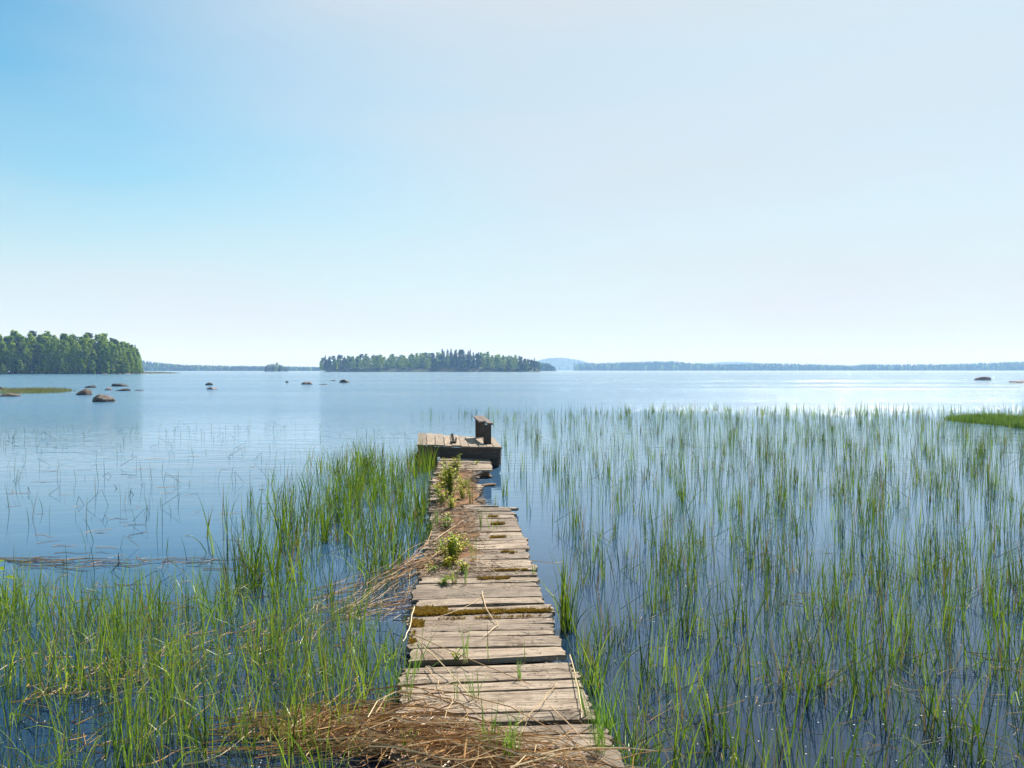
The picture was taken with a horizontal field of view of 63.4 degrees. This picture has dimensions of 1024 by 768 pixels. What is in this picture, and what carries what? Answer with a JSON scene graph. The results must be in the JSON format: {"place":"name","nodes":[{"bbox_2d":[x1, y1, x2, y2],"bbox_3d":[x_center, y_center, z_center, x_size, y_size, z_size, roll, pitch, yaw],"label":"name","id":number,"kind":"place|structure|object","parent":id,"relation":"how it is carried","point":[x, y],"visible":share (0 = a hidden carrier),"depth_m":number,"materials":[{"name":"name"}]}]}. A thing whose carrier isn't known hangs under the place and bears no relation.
{"place":"outdoors","nodes":[
{"label":"outdoors","id":0,"kind":"place"},
{"bbox_2d":[0,372,174,373],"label":"headland ground","id":1,"kind":"structure","parent":0,"point":[91,373],"depth_m":381.78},
{"bbox_2d":[0,342,10,370],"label":"birch tree","id":2,"kind":"object","parent":1,"relation":"on","point":[3,347],"visible":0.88,"depth_m":361.96,"materials":[{"name":"green plant"}]},
{"bbox_2d":[1,335,15,372],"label":"birch tree","id":3,"kind":"object","parent":1,"relation":"on","point":[9,341],"visible":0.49,"depth_m":366.69,"materials":[{"name":"green plant"}]},
{"bbox_2d":[6,343,19,372],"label":"birch tree","id":4,"kind":"object","parent":1,"relation":"on","point":[12,348],"visible":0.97,"depth_m":362.61,"materials":[{"name":"green plant"}]},
{"bbox_2d":[11,341,25,368],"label":"pine tree","id":5,"kind":"object","parent":1,"relation":"on","point":[18,347],"visible":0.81,"depth_m":364.69,"materials":[{"name":"green plant"}]},
{"bbox_2d":[14,335,29,366],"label":"birch tree","id":6,"kind":"object","parent":1,"relation":"on","point":[21,338],"visible":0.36,"depth_m":370.02,"materials":[{"name":"green plant"}]},
{"bbox_2d":[18,343,31,371],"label":"birch tree","id":7,"kind":"object","parent":1,"relation":"on","point":[26,356],"visible":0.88,"depth_m":366.52,"materials":[{"name":"green plant"}]},
{"bbox_2d":[23,336,38,371],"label":"birch tree","id":8,"kind":"object","parent":1,"relation":"on","point":[32,340],"visible":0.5,"depth_m":373.01,"materials":[{"name":"green plant"}]},
{"bbox_2d":[31,343,43,368],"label":"pine tree","id":9,"kind":"object","parent":1,"relation":"on","point":[36,347],"visible":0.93,"depth_m":368.09,"materials":[{"name":"green plant"}]},
{"bbox_2d":[35,344,49,371],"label":"birch tree","id":10,"kind":"object","parent":1,"relation":"on","point":[41,349],"visible":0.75,"depth_m":368.74,"materials":[{"name":"green plant"}]},
{"bbox_2d":[41,360,46,373],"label":"lakeside bush","id":11,"kind":"object","parent":1,"relation":"on","point":[45,369],"visible":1,"depth_m":365.36,"materials":[{"name":"green plant"}]},
{"bbox_2d":[38,336,52,372],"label":"birch tree","id":12,"kind":"object","parent":1,"relation":"on","point":[44,338],"visible":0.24,"depth_m":375.44,"materials":[{"name":"green plant"}]},
{"bbox_2d":[41,341,55,371],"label":"birch tree","id":13,"kind":"object","parent":1,"relation":"on","point":[47,346],"visible":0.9,"depth_m":369.08,"materials":[{"name":"green plant"}]},
{"bbox_2d":[45,342,60,372],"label":"birch tree","id":14,"kind":"object","parent":1,"relation":"on","point":[53,345],"visible":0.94,"depth_m":369.57,"materials":[{"name":"green plant"}]},
{"bbox_2d":[57,359,64,373],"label":"lakeside bush","id":15,"kind":"object","parent":1,"relation":"on","point":[61,368],"visible":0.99,"depth_m":368.29,"materials":[{"name":"green plant"}]},
{"bbox_2d":[54,343,67,371],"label":"birch tree","id":16,"kind":"object","parent":1,"relation":"on","point":[60,348],"visible":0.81,"depth_m":372.30,"materials":[{"name":"green plant"}]},
{"bbox_2d":[60,341,73,372],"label":"birch tree","id":17,"kind":"object","parent":1,"relation":"on","point":[68,351],"visible":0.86,"depth_m":373.78,"materials":[{"name":"green plant"}]},
{"bbox_2d":[63,336,78,371],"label":"birch tree","id":18,"kind":"object","parent":1,"relation":"on","point":[68,340],"visible":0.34,"depth_m":380.00,"materials":[{"name":"green plant"}]},
{"bbox_2d":[69,342,82,371],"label":"birch tree","id":19,"kind":"object","parent":1,"relation":"on","point":[75,350],"visible":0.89,"depth_m":376.51,"materials":[{"name":"green plant"}]},
{"bbox_2d":[79,360,84,373],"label":"lakeside bush","id":20,"kind":"object","parent":1,"relation":"on","point":[81,371],"visible":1,"depth_m":373.19,"materials":[{"name":"green plant"}]},
{"bbox_2d":[78,343,90,371],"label":"birch tree","id":21,"kind":"object","parent":1,"relation":"on","point":[84,346],"visible":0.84,"depth_m":378.15,"materials":[{"name":"green plant"}]},
{"bbox_2d":[85,343,97,370],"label":"birch tree","id":22,"kind":"object","parent":1,"relation":"on","point":[90,347],"visible":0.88,"depth_m":380.66,"materials":[{"name":"green plant"}]},
{"bbox_2d":[87,343,100,372],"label":"spruce tree","id":23,"kind":"object","parent":1,"relation":"on","point":[96,361],"visible":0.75,"depth_m":381.24,"materials":[{"name":"green plant"}]},
{"bbox_2d":[94,340,104,370],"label":"birch tree","id":24,"kind":"object","parent":1,"relation":"on","point":[96,345],"visible":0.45,"depth_m":389.41,"materials":[{"name":"green plant"}]},
{"bbox_2d":[96,340,104,371],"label":"birch tree","id":25,"kind":"object","parent":1,"relation":"on","point":[97,349],"visible":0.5,"depth_m":389.67,"materials":[{"name":"green plant"}]},
{"bbox_2d":[98,343,112,372],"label":"birch tree","id":26,"kind":"object","parent":1,"relation":"on","point":[105,346],"visible":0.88,"depth_m":384.49,"materials":[{"name":"green plant"}]},
{"bbox_2d":[102,346,113,371],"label":"birch tree","id":27,"kind":"object","parent":1,"relation":"on","point":[106,358],"visible":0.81,"depth_m":385.72,"materials":[{"name":"green plant"}]},
{"bbox_2d":[108,344,120,371],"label":"birch tree","id":28,"kind":"object","parent":1,"relation":"on","point":[113,350],"visible":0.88,"depth_m":388.26,"materials":[{"name":"green plant"}]},
{"bbox_2d":[113,347,124,367],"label":"birch tree","id":29,"kind":"object","parent":1,"relation":"on","point":[121,353],"visible":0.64,"depth_m":391.52,"materials":[{"name":"green plant"}]},
{"bbox_2d":[123,360,129,372],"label":"lakeside bush","id":30,"kind":"object","parent":1,"relation":"on","point":[127,370],"visible":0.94,"depth_m":388.76,"materials":[{"name":"green plant"}]},
{"bbox_2d":[124,351,135,370],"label":"birch tree","id":31,"kind":"object","parent":1,"relation":"on","point":[129,354],"visible":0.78,"depth_m":396.52,"materials":[{"name":"green plant"}]},
{"bbox_2d":[129,351,139,371],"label":"birch tree","id":32,"kind":"object","parent":1,"relation":"on","point":[134,354],"visible":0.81,"depth_m":399.39,"materials":[{"name":"green plant"}]},
{"bbox_2d":[140,360,324,370],"bbox_3d":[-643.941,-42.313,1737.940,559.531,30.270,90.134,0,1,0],"label":"forest","id":33,"kind":"object","parent":0,"point":[150,366],"visible":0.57,"depth_m":1703.30,"materials":[{"name":"plant"}]},
{"bbox_2d":[324,365,540,371],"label":"island","id":34,"kind":"structure","parent":0,"point":[423,369],"depth_m":850.12,"materials":[{"name":"plant"}]},
{"bbox_2d":[0,370,1023,656],"bbox_3d":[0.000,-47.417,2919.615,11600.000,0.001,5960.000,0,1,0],"label":"lake water","id":35,"kind":"structure","parent":0,"point":[282,408],"depth_m":12.68,"materials":[{"name":"liquid"}]},
{"bbox_2d":[0,557,14,587],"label":"leafy plant","id":36,"kind":"object","parent":35,"relation":"on","point":[3,571],"visible":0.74,"depth_m":6.67,"materials":[{"name":"green plant"}]},
{"bbox_2d":[0,393,20,396],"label":"rock","id":37,"kind":"object","parent":35,"relation":"on","point":[9,395],"visible":0.92,"depth_m":54.77,"materials":[{"name":"grey stone"}]},
{"bbox_2d":[76,388,91,394],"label":"rock","id":38,"kind":"object","parent":35,"relation":"in","point":[86,391],"visible":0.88,"depth_m":58.19,"materials":[{"name":"grey stone"}]},
{"bbox_2d":[92,394,115,401],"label":"rock","id":39,"kind":"object","parent":35,"relation":"in","point":[101,398],"visible":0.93,"depth_m":45.60,"materials":[{"name":"grey stone"}]},
{"bbox_2d":[0,431,287,607],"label":"floating drift","id":40,"kind":"object","parent":35,"relation":"on","point":[46,560],"visible":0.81,"depth_m":7.56,"materials":[{"name":"plant"}]},
{"bbox_2d":[0,419,407,588],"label":"sparse reeds","id":41,"kind":"object","parent":35,"relation":"on","point":[144,490],"visible":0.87,"depth_m":12.54,"materials":[{"name":"plant"}]},
{"bbox_2d":[0,550,416,767],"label":"sedge grass","id":42,"kind":"structure","parent":35,"relation":"in","point":[147,696],"depth_m":4.60,"materials":[{"name":"plant"}]},
{"bbox_2d":[201,717,389,767],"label":"floating reeds","id":43,"kind":"object","parent":35,"relation":"on","point":[259,748],"visible":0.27,"depth_m":3.80,"materials":[{"name":"plant"}]},
{"bbox_2d":[184,429,444,616],"bbox_3d":[-2.413,1.311,11.043,3.508,0.827,10.724,0,1,0],"label":"reed stand","id":44,"kind":"object","parent":35,"relation":"in","point":[365,461],"visible":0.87,"depth_m":8.76,"materials":[{"name":"plant"}]},
{"bbox_2d":[300,531,443,620],"bbox_3d":[-0.769,1.534,6.787,1.265,0.223,2.267,1,1,29],"label":"dry reed bundle","id":45,"kind":"object","parent":35,"relation":"on","point":[410,566],"visible":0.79,"depth_m":6.51,"materials":[{"name":"plant"}]},
{"bbox_2d":[351,613,417,686],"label":"reed tuft","id":46,"kind":"object","parent":35,"relation":"in","point":[395,660],"visible":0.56,"depth_m":4.99,"materials":[{"name":"plant"}]},
{"bbox_2d":[344,625,446,712],"bbox_3d":[-0.636,1.546,4.367,0.428,0.541,0.576,0,1,19],"label":"reed tuft","id":47,"kind":"object","parent":35,"relation":"in","point":[391,682],"visible":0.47,"depth_m":4.38,"materials":[{"name":"plant"}]},
{"bbox_2d":[409,485,434,515],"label":"reed tuft","id":48,"kind":"object","parent":35,"relation":"in","point":[419,501],"visible":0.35,"depth_m":9.93,"materials":[{"name":"plant"}]},
{"bbox_2d":[416,510,434,545],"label":"reed tuft","id":49,"kind":"object","parent":35,"relation":"in","point":[426,535],"visible":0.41,"depth_m":8.28,"materials":[{"name":"plant"}]},
{"bbox_2d":[183,677,670,767],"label":"dry reed heap","id":50,"kind":"object","parent":35,"relation":"in","point":[376,727],"visible":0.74,"depth_m":3.49,"materials":[{"name":"plant"}]},
{"bbox_2d":[467,691,501,755],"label":"grass tuft","id":51,"kind":"object","parent":50,"relation":"on","point":[482,716],"visible":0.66,"depth_m":3.43,"materials":[{"name":"plant"}]},
{"bbox_2d":[424,444,438,470],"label":"reed tuft","id":52,"kind":"object","parent":35,"relation":"in","point":[432,458],"visible":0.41,"depth_m":14.51,"materials":[{"name":"plant"}]},
{"bbox_2d":[480,472,491,477],"bbox_3d":[-0.505,1.485,14.058,0.214,0.042,1.277,0,3,-8],"label":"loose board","id":53,"kind":"object","parent":35,"relation":"on","point":[487,475],"visible":0.34,"depth_m":13.54,"materials":[{"name":"brown wood"}]},
{"bbox_2d":[501,475,509,495],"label":"reed tuft","id":54,"kind":"object","parent":35,"relation":"in","point":[507,490],"visible":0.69,"depth_m":11.52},
{"bbox_2d":[0,515,1023,767],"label":"dead stalks","id":55,"kind":"object","parent":35,"relation":"on","point":[380,683],"visible":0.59,"depth_m":4.43,"materials":[{"name":"plant"}]},
{"bbox_2d":[549,546,575,601],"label":"reed tuft","id":56,"kind":"object","parent":35,"relation":"in","point":[565,574],"visible":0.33,"depth_m":6.22,"materials":[{"name":"plant"}]},
{"bbox_2d":[522,542,610,632],"bbox_3d":[0.317,1.422,5.558,0.846,0.749,0.434,1,1,45],"label":"reed tuft","id":57,"kind":"object","parent":35,"relation":"in","point":[565,607],"visible":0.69,"depth_m":5.58,"materials":[{"name":"plant"}]},
{"bbox_2d":[546,603,621,688],"bbox_3d":[0.421,1.550,4.958,0.544,0.514,0.200,0,1,8],"label":"reed tuft","id":58,"kind":"object","parent":35,"relation":"in","point":[581,648],"visible":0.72,"depth_m":4.96,"materials":[{"name":"plant"}]},
{"bbox_2d":[555,617,648,713],"bbox_3d":[0.439,1.552,4.520,0.636,0.524,0.726,1,1,45],"label":"reed tuft","id":59,"kind":"object","parent":35,"relation":"in","point":[589,683],"visible":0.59,"depth_m":4.56,"materials":[{"name":"plant"}]},
{"bbox_2d":[570,664,651,763],"bbox_3d":[0.454,1.563,3.796,0.291,0.526,0.421,0,1,-21],"label":"reed tuft","id":60,"kind":"object","parent":35,"relation":"in","point":[608,725],"visible":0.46,"depth_m":3.80,"materials":[{"name":"plant"}]},
{"bbox_2d":[580,685,698,767],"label":"reed tuft","id":61,"kind":"object","parent":35,"relation":"in","point":[633,752],"visible":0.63,"depth_m":3.61,"materials":[{"name":"plant"}]},
{"bbox_2d":[414,400,1023,767],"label":"reed bed","id":62,"kind":"object","parent":35,"relation":"in","point":[947,740],"visible":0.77,"depth_m":5.62,"materials":[{"name":"plant"}]},
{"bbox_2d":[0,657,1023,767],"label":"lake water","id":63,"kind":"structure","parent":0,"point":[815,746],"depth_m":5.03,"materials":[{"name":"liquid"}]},
{"bbox_2d":[415,433,501,466],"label":"wooden platform","id":64,"kind":"structure","parent":63,"relation":"on","point":[474,447],"depth_m":15.25,"materials":[{"name":"brown wood"}]},
{"bbox_2d":[450,433,456,443],"bbox_3d":[-1.109,1.036,15.653,0.134,0.194,0.366,0,1,0],"label":"broken post","id":65,"kind":"object","parent":64,"relation":"on","point":[453,441],"visible":0.98,"depth_m":15.70,"materials":[{"name":"grey wood"}]},
{"bbox_2d":[473,416,492,443],"bbox_3d":[-0.571,0.887,16.291,0.230,0.446,1.689,0,1,-8],"label":"wooden bench","id":66,"kind":"object","parent":64,"relation":"on","point":[482,429],"visible":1,"depth_m":15.84,"materials":[{"name":"brown wood"}]},
{"bbox_2d":[390,457,624,767],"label":"boardwalk","id":67,"kind":"structure","parent":63,"relation":"on","point":[508,608],"depth_m":4.84,"materials":[{"name":"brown wood"}]},
{"bbox_2d":[396,652,418,702],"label":"grass tuft","id":68,"kind":"object","parent":67,"relation":"on","point":[407,681],"visible":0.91,"depth_m":4.00,"materials":[{"name":"plant"}]},
{"bbox_2d":[401,721,421,754],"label":"grass tuft","id":69,"kind":"object","parent":67,"relation":"on","point":[408,736],"visible":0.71,"depth_m":3.45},
{"bbox_2d":[440,574,453,585],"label":"leafy plant","id":70,"kind":"object","parent":67,"relation":"on","point":[443,580],"visible":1,"depth_m":6.21,"materials":[{"name":"green plant"}]},
{"bbox_2d":[418,641,487,711],"bbox_3d":[-0.340,1.500,4.351,0.028,0.036,1.089,0,1,-24],"label":"dry stem","id":71,"kind":"object","parent":67,"relation":"on","point":[452,675],"visible":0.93,"depth_m":4.28,"materials":[{"name":"plant"}]},
{"bbox_2d":[449,564,457,583],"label":"grass tuft","id":72,"kind":"object","parent":67,"relation":"on","point":[454,576],"visible":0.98,"depth_m":6.23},
{"bbox_2d":[448,645,467,661],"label":"leafy plant","id":73,"kind":"object","parent":67,"relation":"on","point":[455,656],"visible":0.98,"depth_m":4.58,"materials":[{"name":"green plant"}]},
{"bbox_2d":[436,471,486,568],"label":"matted soil","id":74,"kind":"structure","parent":67,"relation":"on","point":[459,500],"depth_m":9.25,"materials":[{"name":"brown soil"}]},
{"bbox_2d":[432,481,443,494],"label":"leafy plant","id":75,"kind":"object","parent":74,"relation":"on","point":[436,487],"visible":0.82,"depth_m":10.63,"materials":[{"name":"green plant"}]},
{"bbox_2d":[436,488,448,504],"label":"leafy plant","id":76,"kind":"object","parent":74,"relation":"on","point":[441,499],"visible":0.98,"depth_m":9.90,"materials":[{"name":"green plant"}]},
{"bbox_2d":[435,471,453,487],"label":"leafy plant","id":77,"kind":"object","parent":74,"relation":"on","point":[441,477],"visible":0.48,"depth_m":11.25,"materials":[{"name":"green plant"}]},
{"bbox_2d":[438,512,453,528],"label":"leafy plant","id":78,"kind":"object","parent":74,"relation":"on","point":[447,520],"visible":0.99,"depth_m":8.36,"materials":[{"name":"green plant"}]},
{"bbox_2d":[443,492,456,508],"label":"leafy plant","id":79,"kind":"object","parent":74,"relation":"on","point":[451,505],"visible":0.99,"depth_m":9.52,"materials":[{"name":"green plant"}]},
{"bbox_2d":[442,555,458,566],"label":"leafy plant","id":80,"kind":"object","parent":74,"relation":"on","point":[447,562],"visible":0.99,"depth_m":6.73,"materials":[{"name":"green plant"}]},
{"bbox_2d":[440,462,461,497],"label":"leafy plant","id":81,"kind":"object","parent":74,"relation":"on","point":[448,487],"visible":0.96,"depth_m":10.44,"materials":[{"name":"green plant"}]},
{"bbox_2d":[437,531,467,562],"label":"leafy plant","id":82,"kind":"object","parent":74,"relation":"on","point":[451,545],"visible":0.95,"depth_m":6.89,"materials":[{"name":"green plant"}]},
{"bbox_2d":[447,454,460,477],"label":"leafy plant","id":83,"kind":"object","parent":74,"relation":"on","point":[455,463],"visible":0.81,"depth_m":12.46,"materials":[{"name":"green plant"}]},
{"bbox_2d":[456,481,469,498],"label":"leafy plant","id":84,"kind":"object","parent":74,"relation":"on","point":[463,492],"visible":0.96,"depth_m":10.32,"materials":[{"name":"green plant"}]},
{"bbox_2d":[465,477,472,502],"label":"grass tuft","id":85,"kind":"object","parent":74,"relation":"on","point":[469,491],"visible":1,"depth_m":9.97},
{"bbox_2d":[455,619,470,663],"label":"grass tuft","id":86,"kind":"object","parent":67,"relation":"on","point":[466,645],"visible":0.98,"depth_m":4.56,"materials":[{"name":"plant"}]},
{"bbox_2d":[456,560,469,572],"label":"leafy plant","id":87,"kind":"object","parent":67,"relation":"on","point":[464,566],"visible":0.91,"depth_m":6.57,"materials":[{"name":"green plant"}]},
{"bbox_2d":[410,633,530,684],"bbox_3d":[-0.282,1.496,4.574,0.062,0.035,1.081,-1,1,-41],"label":"dry stem","id":88,"kind":"object","parent":67,"relation":"on","point":[468,658],"visible":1,"depth_m":4.47,"materials":[{"name":"plant"}]},
{"bbox_2d":[462,668,488,700],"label":"grass tuft","id":89,"kind":"object","parent":67,"relation":"on","point":[471,691],"visible":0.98,"depth_m":4.04,"materials":[{"name":"plant"}]},
{"bbox_2d":[461,505,498,507],"bbox_3d":[-0.389,1.441,9.698,0.470,0.047,0.103,1,1,-18],"label":"loose board","id":90,"kind":"object","parent":67,"relation":"on","point":[466,506],"visible":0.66,"depth_m":9.68,"materials":[{"name":"brown wood"}]},
{"bbox_2d":[482,591,498,636],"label":"dry stem","id":91,"kind":"object","parent":67,"relation":"on","point":[489,613],"visible":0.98,"depth_m":5.35,"materials":[{"name":"plant"}]},
{"bbox_2d":[401,461,594,767],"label":"leaf litter","id":92,"kind":"object","parent":67,"relation":"on","point":[454,513],"visible":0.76,"depth_m":7.85,"materials":[{"name":"plant"}]},
{"bbox_2d":[399,685,607,764],"bbox_3d":[-0.038,1.514,3.809,1.274,0.025,0.160,1,1,41],"label":"dry stem","id":93,"kind":"object","parent":67,"relation":"on","point":[500,704],"visible":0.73,"depth_m":3.92,"materials":[{"name":"plant"}]},
{"bbox_2d":[498,700,526,763],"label":"grass tuft","id":94,"kind":"object","parent":67,"relation":"on","point":[510,743],"visible":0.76,"depth_m":3.34,"materials":[{"name":"plant"}]},
{"bbox_2d":[550,706,598,753],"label":"dry stem","id":95,"kind":"object","parent":67,"relation":"on","point":[572,727],"visible":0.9,"depth_m":3.64,"materials":[{"name":"plant"}]},
{"bbox_2d":[569,654,581,717],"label":"dry stem","id":96,"kind":"object","parent":67,"relation":"on","point":[576,683],"visible":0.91,"depth_m":4.15,"materials":[{"name":"plant"}]},
{"bbox_2d":[584,694,606,753],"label":"grass tuft","id":97,"kind":"object","parent":67,"relation":"on","point":[601,724],"visible":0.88,"depth_m":3.45,"materials":[{"name":"plant"}]},
{"bbox_2d":[0,0,1023,367],"label":"sky","id":98,"kind":"structure","parent":0,"point":[291,183],"materials":[{"name":"blue"}]},
{"bbox_2d":[12,453,1021,766],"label":"pollen specks","id":99,"kind":"object","parent":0,"point":[626,637],"visible":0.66,"depth_m":4.41,"materials":[{"name":"white"}]},
{"bbox_2d":[537,357,590,369],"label":"hill","id":100,"kind":"structure","parent":0,"point":[560,363],"depth_m":4289.01,"materials":[{"name":"blue"}]},
{"bbox_2d":[707,361,764,364],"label":"hill","id":101,"kind":"structure","parent":0,"point":[731,362],"depth_m":4975.73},
{"bbox_2d":[573,360,1023,370],"bbox_3d":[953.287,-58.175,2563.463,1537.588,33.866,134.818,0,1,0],"label":"forest","id":102,"kind":"object","parent":0,"point":[681,365],"visible":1,"depth_m":2508.73,"materials":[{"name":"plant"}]},
{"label":"grass bank","id":103,"kind":"structure","parent":0,"visible":0},
{"bbox_2d":[0,387,77,393],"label":"bank grass","id":104,"kind":"structure","parent":103,"relation":"on","point":[30,390],"depth_m":66.30,"materials":[{"name":"plant"}]},
{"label":"far shore ground","id":105,"kind":"structure","parent":0,"visible":0},
{"bbox_2d":[529,361,555,370],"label":"forest","id":106,"kind":"object","parent":105,"relation":"on","point":[546,367],"visible":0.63,"depth_m":1498.14,"materials":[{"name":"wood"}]},
{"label":"islet ground","id":107,"kind":"structure","parent":0,"visible":0},
{"bbox_2d":[929,411,1023,428],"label":"bank grass","id":108,"kind":"structure","parent":107,"relation":"on","point":[1002,420],"depth_m":27.23,"materials":[{"name":"plant"}]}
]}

